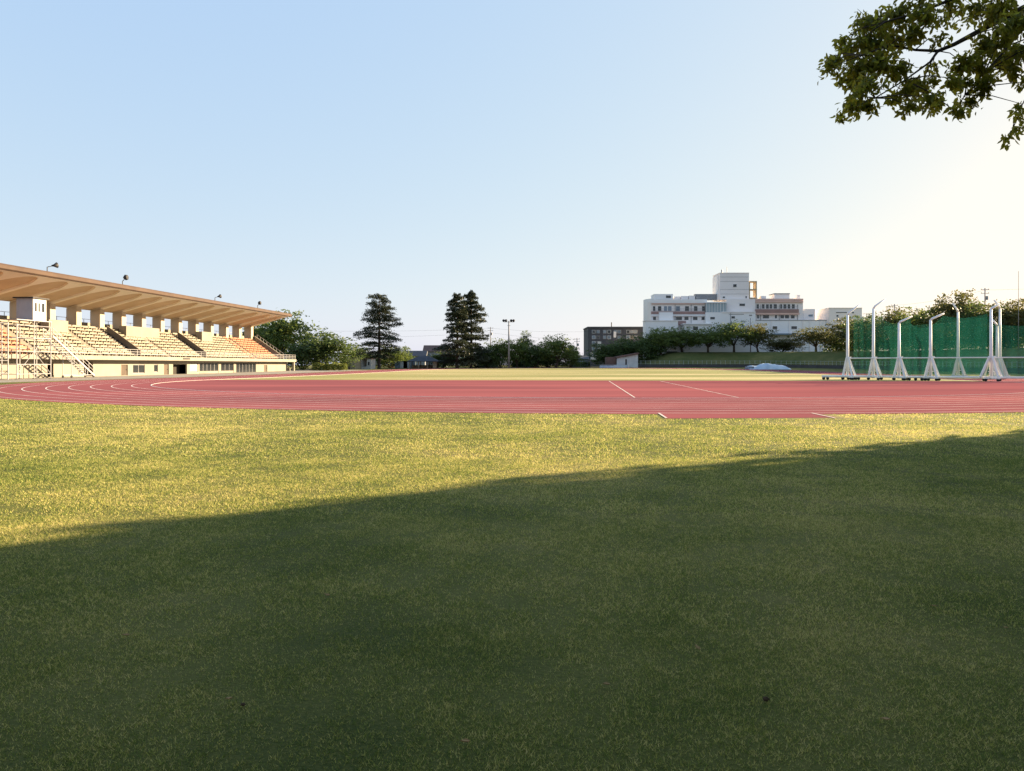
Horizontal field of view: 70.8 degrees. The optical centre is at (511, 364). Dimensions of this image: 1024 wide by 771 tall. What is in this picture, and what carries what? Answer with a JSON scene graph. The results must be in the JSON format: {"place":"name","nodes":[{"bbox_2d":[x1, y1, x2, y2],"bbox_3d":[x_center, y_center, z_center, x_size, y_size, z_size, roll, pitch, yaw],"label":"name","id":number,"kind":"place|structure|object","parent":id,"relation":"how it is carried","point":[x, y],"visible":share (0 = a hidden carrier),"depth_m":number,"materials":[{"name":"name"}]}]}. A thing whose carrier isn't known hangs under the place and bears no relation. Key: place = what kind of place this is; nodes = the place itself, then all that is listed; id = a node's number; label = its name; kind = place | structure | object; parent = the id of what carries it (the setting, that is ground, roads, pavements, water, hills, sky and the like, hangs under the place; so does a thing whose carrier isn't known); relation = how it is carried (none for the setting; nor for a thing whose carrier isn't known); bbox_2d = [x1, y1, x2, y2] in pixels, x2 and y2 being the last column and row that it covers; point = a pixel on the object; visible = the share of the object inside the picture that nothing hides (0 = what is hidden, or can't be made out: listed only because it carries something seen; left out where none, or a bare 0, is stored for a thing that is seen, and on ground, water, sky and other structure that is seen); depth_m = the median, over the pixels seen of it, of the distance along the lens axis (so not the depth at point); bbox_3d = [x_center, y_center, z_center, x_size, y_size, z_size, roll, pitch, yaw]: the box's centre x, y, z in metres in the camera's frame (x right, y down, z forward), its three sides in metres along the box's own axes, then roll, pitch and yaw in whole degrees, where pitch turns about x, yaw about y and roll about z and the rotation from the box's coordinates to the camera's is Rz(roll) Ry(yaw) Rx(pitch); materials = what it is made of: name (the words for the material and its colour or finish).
{"place":"outdoors","nodes":[
{"label":"outdoors","id":0,"kind":"place"},
{"bbox_2d":[0,322,8,378],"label":"scaffold tower","id":1,"kind":"structure","parent":0,"point":[7,342],"depth_m":82.99,"materials":[{"name":"grey metal"}]},
{"bbox_2d":[0,319,50,378],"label":"scaffold tower","id":2,"kind":"structure","parent":0,"point":[33,351],"depth_m":87.01,"materials":[{"name":"metal"}]},
{"bbox_2d":[13,297,48,320],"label":"timing booth","id":3,"kind":"object","parent":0,"point":[30,308],"visible":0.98,"depth_m":87.12,"materials":[{"name":"white metal"}]},
{"bbox_2d":[0,370,357,382],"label":"apron path","id":4,"kind":"structure","parent":0,"point":[137,376],"depth_m":104.09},
{"bbox_2d":[42,328,94,377],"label":"access stair","id":5,"kind":"object","parent":4,"relation":"on","point":[71,355],"visible":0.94,"depth_m":93.57,"materials":[{"name":"grey metal"}]},
{"bbox_2d":[0,365,1023,770],"bbox_3d":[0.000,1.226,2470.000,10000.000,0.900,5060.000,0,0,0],"label":"grass field","id":6,"kind":"structure","parent":0,"point":[312,711],"depth_m":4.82,"materials":[{"name":"green plant"}]},
{"bbox_2d":[0,263,295,378],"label":"grandstand","id":7,"kind":"object","parent":6,"relation":"on","point":[118,347],"visible":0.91,"depth_m":116.14,"materials":[{"name":"concrete"}]},
{"bbox_2d":[121,365,126,374],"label":"door","id":8,"kind":"structure","parent":7,"relation":"in","point":[123,367],"depth_m":110.95,"materials":[{"name":"wood"}]},
{"bbox_2d":[133,365,143,372],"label":"window","id":9,"kind":"structure","parent":7,"relation":"in","point":[136,368],"depth_m":114.51,"materials":[{"name":"grey glass"}]},
{"bbox_2d":[190,363,197,371],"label":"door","id":10,"kind":"structure","parent":7,"relation":"in","point":[193,366],"depth_m":130.81,"materials":[{"name":"metal"}]},
{"bbox_2d":[199,363,217,373],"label":"window","id":11,"kind":"structure","parent":7,"relation":"in","point":[202,366],"depth_m":135.92,"materials":[{"name":"grey glass"}]},
{"bbox_2d":[221,363,232,370],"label":"window","id":12,"kind":"structure","parent":7,"relation":"in","point":[224,366],"depth_m":142.95,"materials":[{"name":"grey glass"}]},
{"bbox_2d":[236,363,255,372],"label":"window","id":13,"kind":"structure","parent":7,"relation":"in","point":[240,367],"depth_m":150.74,"materials":[{"name":"grey glass"}]},
{"bbox_2d":[242,323,289,353],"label":"broadleaf tree","id":14,"kind":"object","parent":6,"relation":"on","point":[257,326],"visible":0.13,"depth_m":203.21,"materials":[{"name":"green plant"}]},
{"bbox_2d":[242,309,320,352],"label":"broadleaf tree","id":15,"kind":"object","parent":6,"relation":"on","point":[284,336],"visible":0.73,"depth_m":196.68,"materials":[{"name":"green plant"}]},
{"bbox_2d":[277,340,323,369],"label":"broadleaf tree","id":16,"kind":"object","parent":6,"relation":"on","point":[294,351],"visible":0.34,"depth_m":187.27,"materials":[{"name":"green plant"}]},
{"bbox_2d":[290,328,364,369],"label":"broadleaf tree","id":17,"kind":"object","parent":6,"relation":"on","point":[326,347],"visible":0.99,"depth_m":183.05,"materials":[{"name":"green plant"}]},
{"bbox_2d":[312,362,347,369],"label":"hedge","id":18,"kind":"object","parent":6,"relation":"on","point":[338,366],"visible":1,"depth_m":177.55,"materials":[{"name":"green plant"}]},
{"bbox_2d":[347,358,360,368],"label":"storage shed","id":19,"kind":"structure","parent":6,"relation":"on","point":[358,365],"depth_m":201.38,"materials":[{"name":"metal"}]},
{"bbox_2d":[340,344,375,363],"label":"broadleaf tree","id":20,"kind":"object","parent":6,"relation":"on","point":[357,353],"visible":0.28,"depth_m":213.96,"materials":[{"name":"green plant"}]},
{"bbox_2d":[361,358,375,368],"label":"storage shed","id":21,"kind":"structure","parent":6,"relation":"on","point":[367,363],"depth_m":201.22,"materials":[{"name":"white paint"}]},
{"bbox_2d":[353,293,404,368],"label":"cedar tree","id":22,"kind":"object","parent":6,"relation":"on","point":[375,314],"visible":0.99,"depth_m":206.85,"materials":[{"name":"green plant"}]},
{"bbox_2d":[375,343,412,367],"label":"broadleaf tree","id":23,"kind":"object","parent":6,"relation":"on","point":[400,356],"visible":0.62,"depth_m":220.61,"materials":[{"name":"green plant"}]},
{"bbox_2d":[395,361,406,367],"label":"box shed","id":24,"kind":"structure","parent":6,"relation":"on","point":[401,365],"depth_m":219.00,"materials":[{"name":"grey metal"}]},
{"bbox_2d":[403,361,415,367],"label":"box shed","id":25,"kind":"structure","parent":6,"relation":"on","point":[407,364],"depth_m":219.00,"materials":[{"name":"grey metal"}]},
{"bbox_2d":[403,351,427,364],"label":"house","id":26,"kind":"structure","parent":6,"relation":"on","point":[419,353],"depth_m":263.31,"materials":[{"name":"stone"}]},
{"bbox_2d":[407,356,438,368],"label":"pavilion","id":27,"kind":"structure","parent":6,"relation":"on","point":[420,359],"depth_m":211.70,"materials":[{"name":"stone"}]},
{"bbox_2d":[423,345,448,364],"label":"house","id":28,"kind":"structure","parent":6,"relation":"on","point":[428,348],"depth_m":268.03,"materials":[{"name":"grey"}]},
{"bbox_2d":[428,351,455,367],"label":"broadleaf tree","id":29,"kind":"object","parent":6,"relation":"on","point":[438,357],"visible":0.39,"depth_m":220.30,"materials":[{"name":"green plant"}]},
{"bbox_2d":[431,292,480,367],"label":"cedar tree","id":30,"kind":"object","parent":6,"relation":"on","point":[457,314],"visible":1,"depth_m":211.73,"materials":[{"name":"green plant"}]},
{"bbox_2d":[453,290,492,367],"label":"cedar tree","id":31,"kind":"object","parent":6,"relation":"on","point":[471,297],"visible":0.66,"depth_m":217.59,"materials":[{"name":"green plant"}]},
{"bbox_2d":[474,343,505,367],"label":"broadleaf tree","id":32,"kind":"object","parent":6,"relation":"on","point":[491,362],"visible":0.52,"depth_m":223.86,"materials":[{"name":"green plant"}]},
{"bbox_2d":[439,357,554,366],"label":"hedge","id":33,"kind":"object","parent":6,"relation":"on","point":[513,363],"visible":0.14,"depth_m":249.49,"materials":[{"name":"green plant"}]},
{"bbox_2d":[483,337,521,367],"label":"broadleaf tree","id":34,"kind":"object","parent":6,"relation":"on","point":[501,348],"visible":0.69,"depth_m":227.29,"materials":[{"name":"green plant"}]},
{"bbox_2d":[502,319,514,367],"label":"floodlight mast","id":35,"kind":"object","parent":6,"relation":"on","point":[505,320],"visible":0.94,"depth_m":222.81,"materials":[{"name":"metal"}]},
{"bbox_2d":[503,338,532,367],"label":"broadleaf tree","id":36,"kind":"object","parent":6,"relation":"on","point":[517,348],"visible":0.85,"depth_m":229.01,"materials":[{"name":"green plant"}]},
{"bbox_2d":[516,330,532,366],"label":"broadleaf tree","id":37,"kind":"object","parent":6,"relation":"on","point":[523,338],"visible":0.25,"depth_m":243.87,"materials":[{"name":"green plant"}]},
{"bbox_2d":[518,340,553,367],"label":"broadleaf tree","id":38,"kind":"object","parent":6,"relation":"on","point":[532,350],"visible":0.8,"depth_m":229.69,"materials":[{"name":"green plant"}]},
{"bbox_2d":[528,355,566,366],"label":"broadleaf tree","id":39,"kind":"object","parent":6,"relation":"on","point":[552,362],"visible":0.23,"depth_m":238.02,"materials":[{"name":"green plant"}]},
{"bbox_2d":[531,334,579,367],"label":"broadleaf tree","id":40,"kind":"object","parent":6,"relation":"on","point":[557,347],"visible":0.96,"depth_m":227.67,"materials":[{"name":"green plant"}]},
{"bbox_2d":[559,344,584,366],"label":"broadleaf tree","id":41,"kind":"object","parent":6,"relation":"on","point":[571,363],"visible":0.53,"depth_m":234.83,"materials":[{"name":"green plant"}]},
{"bbox_2d":[557,361,589,366],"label":"hedge","id":42,"kind":"object","parent":6,"relation":"on","point":[586,364],"visible":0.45,"depth_m":245.43,"materials":[{"name":"green plant"}]},
{"bbox_2d":[570,356,588,366],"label":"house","id":43,"kind":"structure","parent":6,"relation":"on","point":[585,357],"depth_m":262.00,"materials":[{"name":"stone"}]},
{"bbox_2d":[585,340,626,364],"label":"broadleaf tree","id":44,"kind":"object","parent":6,"relation":"on","point":[603,352],"visible":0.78,"depth_m":241.85,"materials":[{"name":"green plant"}]},
{"bbox_2d":[583,322,642,366],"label":"office building","id":45,"kind":"structure","parent":6,"relation":"on","point":[598,335],"depth_m":300.00,"materials":[{"name":"grey concrete"}]},
{"bbox_2d":[599,365,626,367],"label":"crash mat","id":46,"kind":"object","parent":6,"relation":"on","point":[612,366],"visible":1,"depth_m":226.10,"materials":[{"name":"plastic"}]},
{"bbox_2d":[605,353,638,367],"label":"storage shed","id":47,"kind":"structure","parent":6,"relation":"on","point":[631,360],"depth_m":229.00,"materials":[{"name":"paint"}]},
{"bbox_2d":[607,335,650,361],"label":"broadleaf tree","id":48,"kind":"object","parent":6,"relation":"on","point":[626,347],"visible":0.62,"depth_m":243.75,"materials":[{"name":"green plant"}]},
{"bbox_2d":[661,414,836,417],"bbox_3d":[7.800,1.671,25.000,6.001,0.001,5.000,0,0,0],"label":"runway","id":49,"kind":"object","parent":6,"relation":"on","point":[744,416],"visible":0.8,"depth_m":23.36,"materials":[{"name":"red rubber"}]},
{"bbox_2d":[642,270,861,356],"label":"hospital building","id":50,"kind":"structure","parent":6,"relation":"on","point":[733,301],"depth_m":262.40,"materials":[{"name":"white concrete"}]},
{"bbox_2d":[638,361,1023,373],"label":"bank fence","id":51,"kind":"object","parent":6,"relation":"on","point":[947,369],"visible":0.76,"depth_m":207.44,"materials":[{"name":"metal"}]},
{"bbox_2d":[817,0,1023,150],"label":"overhanging tree","id":52,"kind":"object","parent":6,"relation":"on","point":[875,62],"visible":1,"depth_m":6.30,"materials":[{"name":"green plant"}]},
{"bbox_2d":[0,368,1023,413],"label":"running track","id":53,"kind":"structure","parent":0,"point":[905,404],"depth_m":32.90,"materials":[{"name":"red rubber"}]},
{"bbox_2d":[6,369,992,412],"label":"lane line","id":54,"kind":"object","parent":53,"relation":"on","point":[460,411],"visible":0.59,"depth_m":26.33,"materials":[{"name":"paint"}]},
{"bbox_2d":[21,368,1023,407],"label":"lane line","id":55,"kind":"object","parent":53,"relation":"on","point":[435,406],"visible":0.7,"depth_m":31.12,"materials":[{"name":"paint"}]},
{"bbox_2d":[45,369,1010,405],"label":"lane line","id":56,"kind":"object","parent":53,"relation":"on","point":[444,404],"visible":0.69,"depth_m":31.12,"materials":[{"name":"paint"}]},
{"bbox_2d":[68,368,1000,403],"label":"lane line","id":57,"kind":"object","parent":53,"relation":"on","point":[430,402],"visible":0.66,"depth_m":33.75,"materials":[{"name":"paint"}]},
{"bbox_2d":[90,368,1013,402],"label":"lane line","id":58,"kind":"object","parent":53,"relation":"on","point":[644,402],"visible":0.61,"depth_m":31.95,"materials":[{"name":"paint"}]},
{"bbox_2d":[152,380,1023,397],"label":"bend surface","id":59,"kind":"object","parent":53,"relation":"attached to","point":[583,388],"visible":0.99,"depth_m":51.11,"materials":[{"name":"red rubber"}]},
{"bbox_2d":[2,368,1006,410],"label":"lane line","id":60,"kind":"object","parent":59,"relation":"on","point":[516,409],"visible":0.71,"depth_m":26.92,"materials":[{"name":"paint"}]},
{"bbox_2d":[111,369,1001,400],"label":"lane line","id":61,"kind":"object","parent":59,"relation":"on","point":[543,400],"visible":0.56,"depth_m":35.76,"materials":[{"name":"paint"}]},
{"bbox_2d":[131,369,1013,399],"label":"lane line","id":62,"kind":"object","parent":59,"relation":"on","point":[483,398],"visible":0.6,"depth_m":36.87,"materials":[{"name":"paint"}]},
{"bbox_2d":[151,368,1022,397],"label":"track kerb","id":63,"kind":"structure","parent":59,"relation":"on","point":[541,397],"depth_m":40.39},
{"bbox_2d":[745,363,789,368],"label":"landing mat","id":64,"kind":"object","parent":53,"relation":"on","point":[767,366],"visible":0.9,"depth_m":194.26,"materials":[{"name":"blue plastic"}]},
{"bbox_2d":[951,303,967,378],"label":"cage post","id":65,"kind":"object","parent":53,"relation":"on","point":[956,370],"visible":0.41,"depth_m":87.90,"materials":[{"name":"white metal"}]},
{"bbox_2d":[979,303,1002,380],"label":"cage post","id":66,"kind":"object","parent":53,"relation":"on","point":[990,362],"visible":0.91,"depth_m":73.90,"materials":[{"name":"white metal"}]},
{"bbox_2d":[992,318,1000,375],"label":"cage post","id":67,"kind":"object","parent":53,"relation":"on","point":[998,361],"visible":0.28,"depth_m":83.90,"materials":[{"name":"white metal"}]},
{"bbox_2d":[993,300,1009,375],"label":"cage post","id":68,"kind":"object","parent":53,"relation":"on","point":[1000,350],"visible":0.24,"depth_m":86.90,"materials":[{"name":"white metal"}]},
{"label":"cage post","id":69,"kind":"object","parent":53,"relation":"on","visible":0},
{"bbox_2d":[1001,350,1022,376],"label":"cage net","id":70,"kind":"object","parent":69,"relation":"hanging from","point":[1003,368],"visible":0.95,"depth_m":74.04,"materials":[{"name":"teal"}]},
{"bbox_2d":[0,0,1023,364],"label":"sky","id":71,"kind":"structure","parent":0,"point":[567,165],"materials":[{"name":"blue"}]},
{"bbox_2d":[220,368,969,380],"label":"infield grass","id":72,"kind":"structure","parent":0,"point":[628,374],"depth_m":112.97,"materials":[{"name":"green plant"}]},
{"bbox_2d":[841,304,860,379],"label":"cage post","id":73,"kind":"object","parent":72,"relation":"on","point":[848,365],"visible":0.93,"depth_m":81.90,"materials":[{"name":"white metal"}]},
{"bbox_2d":[866,298,885,379],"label":"cage post","id":74,"kind":"object","parent":72,"relation":"on","point":[874,365],"visible":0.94,"depth_m":80.90,"materials":[{"name":"white metal"}]},
{"bbox_2d":[849,357,1023,358],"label":"tie rail","id":75,"kind":"object","parent":74,"relation":"attached to","point":[934,357],"visible":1,"depth_m":76.69,"materials":[{"name":"white metal"}]},
{"bbox_2d":[891,316,912,379],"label":"cage post","id":76,"kind":"object","parent":72,"relation":"on","point":[899,365],"visible":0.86,"depth_m":78.90,"materials":[{"name":"white metal"}]},
{"bbox_2d":[821,375,1023,380],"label":"base rail","id":77,"kind":"object","parent":72,"relation":"on","point":[856,377],"visible":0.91,"depth_m":77.53,"materials":[{"name":"white metal"}]},
{"bbox_2d":[923,313,944,380],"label":"cage post","id":78,"kind":"object","parent":72,"relation":"on","point":[930,363],"visible":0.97,"depth_m":76.90,"materials":[{"name":"white metal"}]},
{"bbox_2d":[638,348,1023,367],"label":"embankment","id":79,"kind":"structure","parent":0,"point":[810,358],"depth_m":220.54,"materials":[{"name":"green plant"}]},
{"bbox_2d":[622,332,667,360],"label":"broadleaf tree","id":80,"kind":"object","parent":79,"relation":"on","point":[654,352],"visible":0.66,"depth_m":246.07,"materials":[{"name":"green plant"}]},
{"bbox_2d":[639,326,685,354],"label":"broadleaf tree","id":81,"kind":"object","parent":79,"relation":"on","point":[663,338],"visible":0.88,"depth_m":247.21,"materials":[{"name":"green plant"}]},
{"bbox_2d":[659,326,708,351],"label":"broadleaf tree","id":82,"kind":"object","parent":79,"relation":"on","point":[683,336],"visible":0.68,"depth_m":248.41,"materials":[{"name":"green plant"}]},
{"bbox_2d":[684,327,736,351],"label":"broadleaf tree","id":83,"kind":"object","parent":79,"relation":"on","point":[711,338],"visible":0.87,"depth_m":246.09,"materials":[{"name":"green plant"}]},
{"bbox_2d":[704,319,764,351],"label":"broadleaf tree","id":84,"kind":"object","parent":79,"relation":"on","point":[734,330],"visible":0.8,"depth_m":246.57,"materials":[{"name":"green plant"}]},
{"bbox_2d":[736,323,780,351],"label":"broadleaf tree","id":85,"kind":"object","parent":79,"relation":"on","point":[762,335],"visible":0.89,"depth_m":245.97,"materials":[{"name":"green plant"}]},
{"bbox_2d":[759,338,807,351],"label":"shrub","id":86,"kind":"object","parent":79,"relation":"on","point":[781,344],"visible":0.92,"depth_m":248.07,"materials":[{"name":"green plant"}]},
{"bbox_2d":[787,325,840,351],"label":"broadleaf tree","id":87,"kind":"object","parent":79,"relation":"on","point":[810,337],"visible":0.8,"depth_m":238.15,"materials":[{"name":"green plant"}]},
{"bbox_2d":[814,314,865,348],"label":"broadleaf tree","id":88,"kind":"object","parent":79,"relation":"on","point":[839,334],"visible":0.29,"depth_m":225.79,"materials":[{"name":"green plant"}]},
{"bbox_2d":[815,334,912,351],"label":"undergrowth","id":89,"kind":"object","parent":79,"relation":"on","point":[840,344],"visible":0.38,"depth_m":228.23,"materials":[{"name":"green plant"}]},
{"bbox_2d":[839,312,900,351],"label":"broadleaf tree","id":90,"kind":"object","parent":79,"relation":"on","point":[855,329],"visible":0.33,"depth_m":205.49,"materials":[{"name":"green plant"}]},
{"bbox_2d":[851,334,918,350],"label":"tree","id":91,"kind":"object","parent":79,"relation":"on","point":[881,344],"visible":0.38,"depth_m":202.41,"materials":[{"name":"green plant"}]},
{"bbox_2d":[860,305,929,351],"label":"broadleaf tree","id":92,"kind":"object","parent":79,"relation":"on","point":[883,326],"visible":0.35,"depth_m":191.33,"materials":[{"name":"green plant"}]},
{"bbox_2d":[886,306,954,350],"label":"broadleaf tree","id":93,"kind":"object","parent":79,"relation":"on","point":[913,324],"visible":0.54,"depth_m":181.14,"materials":[{"name":"green plant"}]},
{"bbox_2d":[902,329,966,349],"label":"tree","id":94,"kind":"object","parent":79,"relation":"on","point":[922,342],"visible":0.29,"depth_m":184.03,"materials":[{"name":"green plant"}]},
{"bbox_2d":[904,324,1003,349],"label":"undergrowth","id":95,"kind":"object","parent":79,"relation":"on","point":[949,346],"visible":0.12,"depth_m":183.45,"materials":[{"name":"green plant"}]},
{"bbox_2d":[918,288,990,350],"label":"broadleaf tree","id":96,"kind":"object","parent":79,"relation":"on","point":[948,309],"visible":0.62,"depth_m":170.67,"materials":[{"name":"green plant"}]},
{"bbox_2d":[945,299,1012,349],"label":"broadleaf tree","id":97,"kind":"object","parent":79,"relation":"on","point":[966,323],"visible":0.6,"depth_m":163.09,"materials":[{"name":"green plant"}]},
{"bbox_2d":[981,288,988,348],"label":"utility pole","id":98,"kind":"object","parent":79,"relation":"on","point":[985,293],"visible":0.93,"depth_m":175.94,"materials":[{"name":"concrete"}]},
{"bbox_2d":[960,317,1021,348],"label":"broadleaf tree","id":99,"kind":"object","parent":79,"relation":"on","point":[975,341],"visible":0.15,"depth_m":168.45,"materials":[{"name":"green plant"}]},
{"bbox_2d":[970,298,1023,347],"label":"broadleaf tree","id":100,"kind":"object","parent":79,"relation":"on","point":[1011,307],"visible":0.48,"depth_m":157.65,"materials":[{"name":"green plant"}]},
{"bbox_2d":[981,329,1023,347],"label":"undergrowth","id":101,"kind":"object","parent":79,"relation":"on","point":[1014,345],"visible":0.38,"depth_m":161.17,"materials":[{"name":"green plant"}]},
{"bbox_2d":[995,298,1023,339],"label":"broadleaf tree","id":102,"kind":"object","parent":79,"relation":"on","point":[1015,315],"visible":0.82,"depth_m":152.87,"materials":[{"name":"green plant"}]},
{"bbox_2d":[1018,271,1018,348],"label":"utility pole","id":103,"kind":"object","parent":79,"relation":"on","point":[1018,309],"visible":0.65,"depth_m":149.96,"materials":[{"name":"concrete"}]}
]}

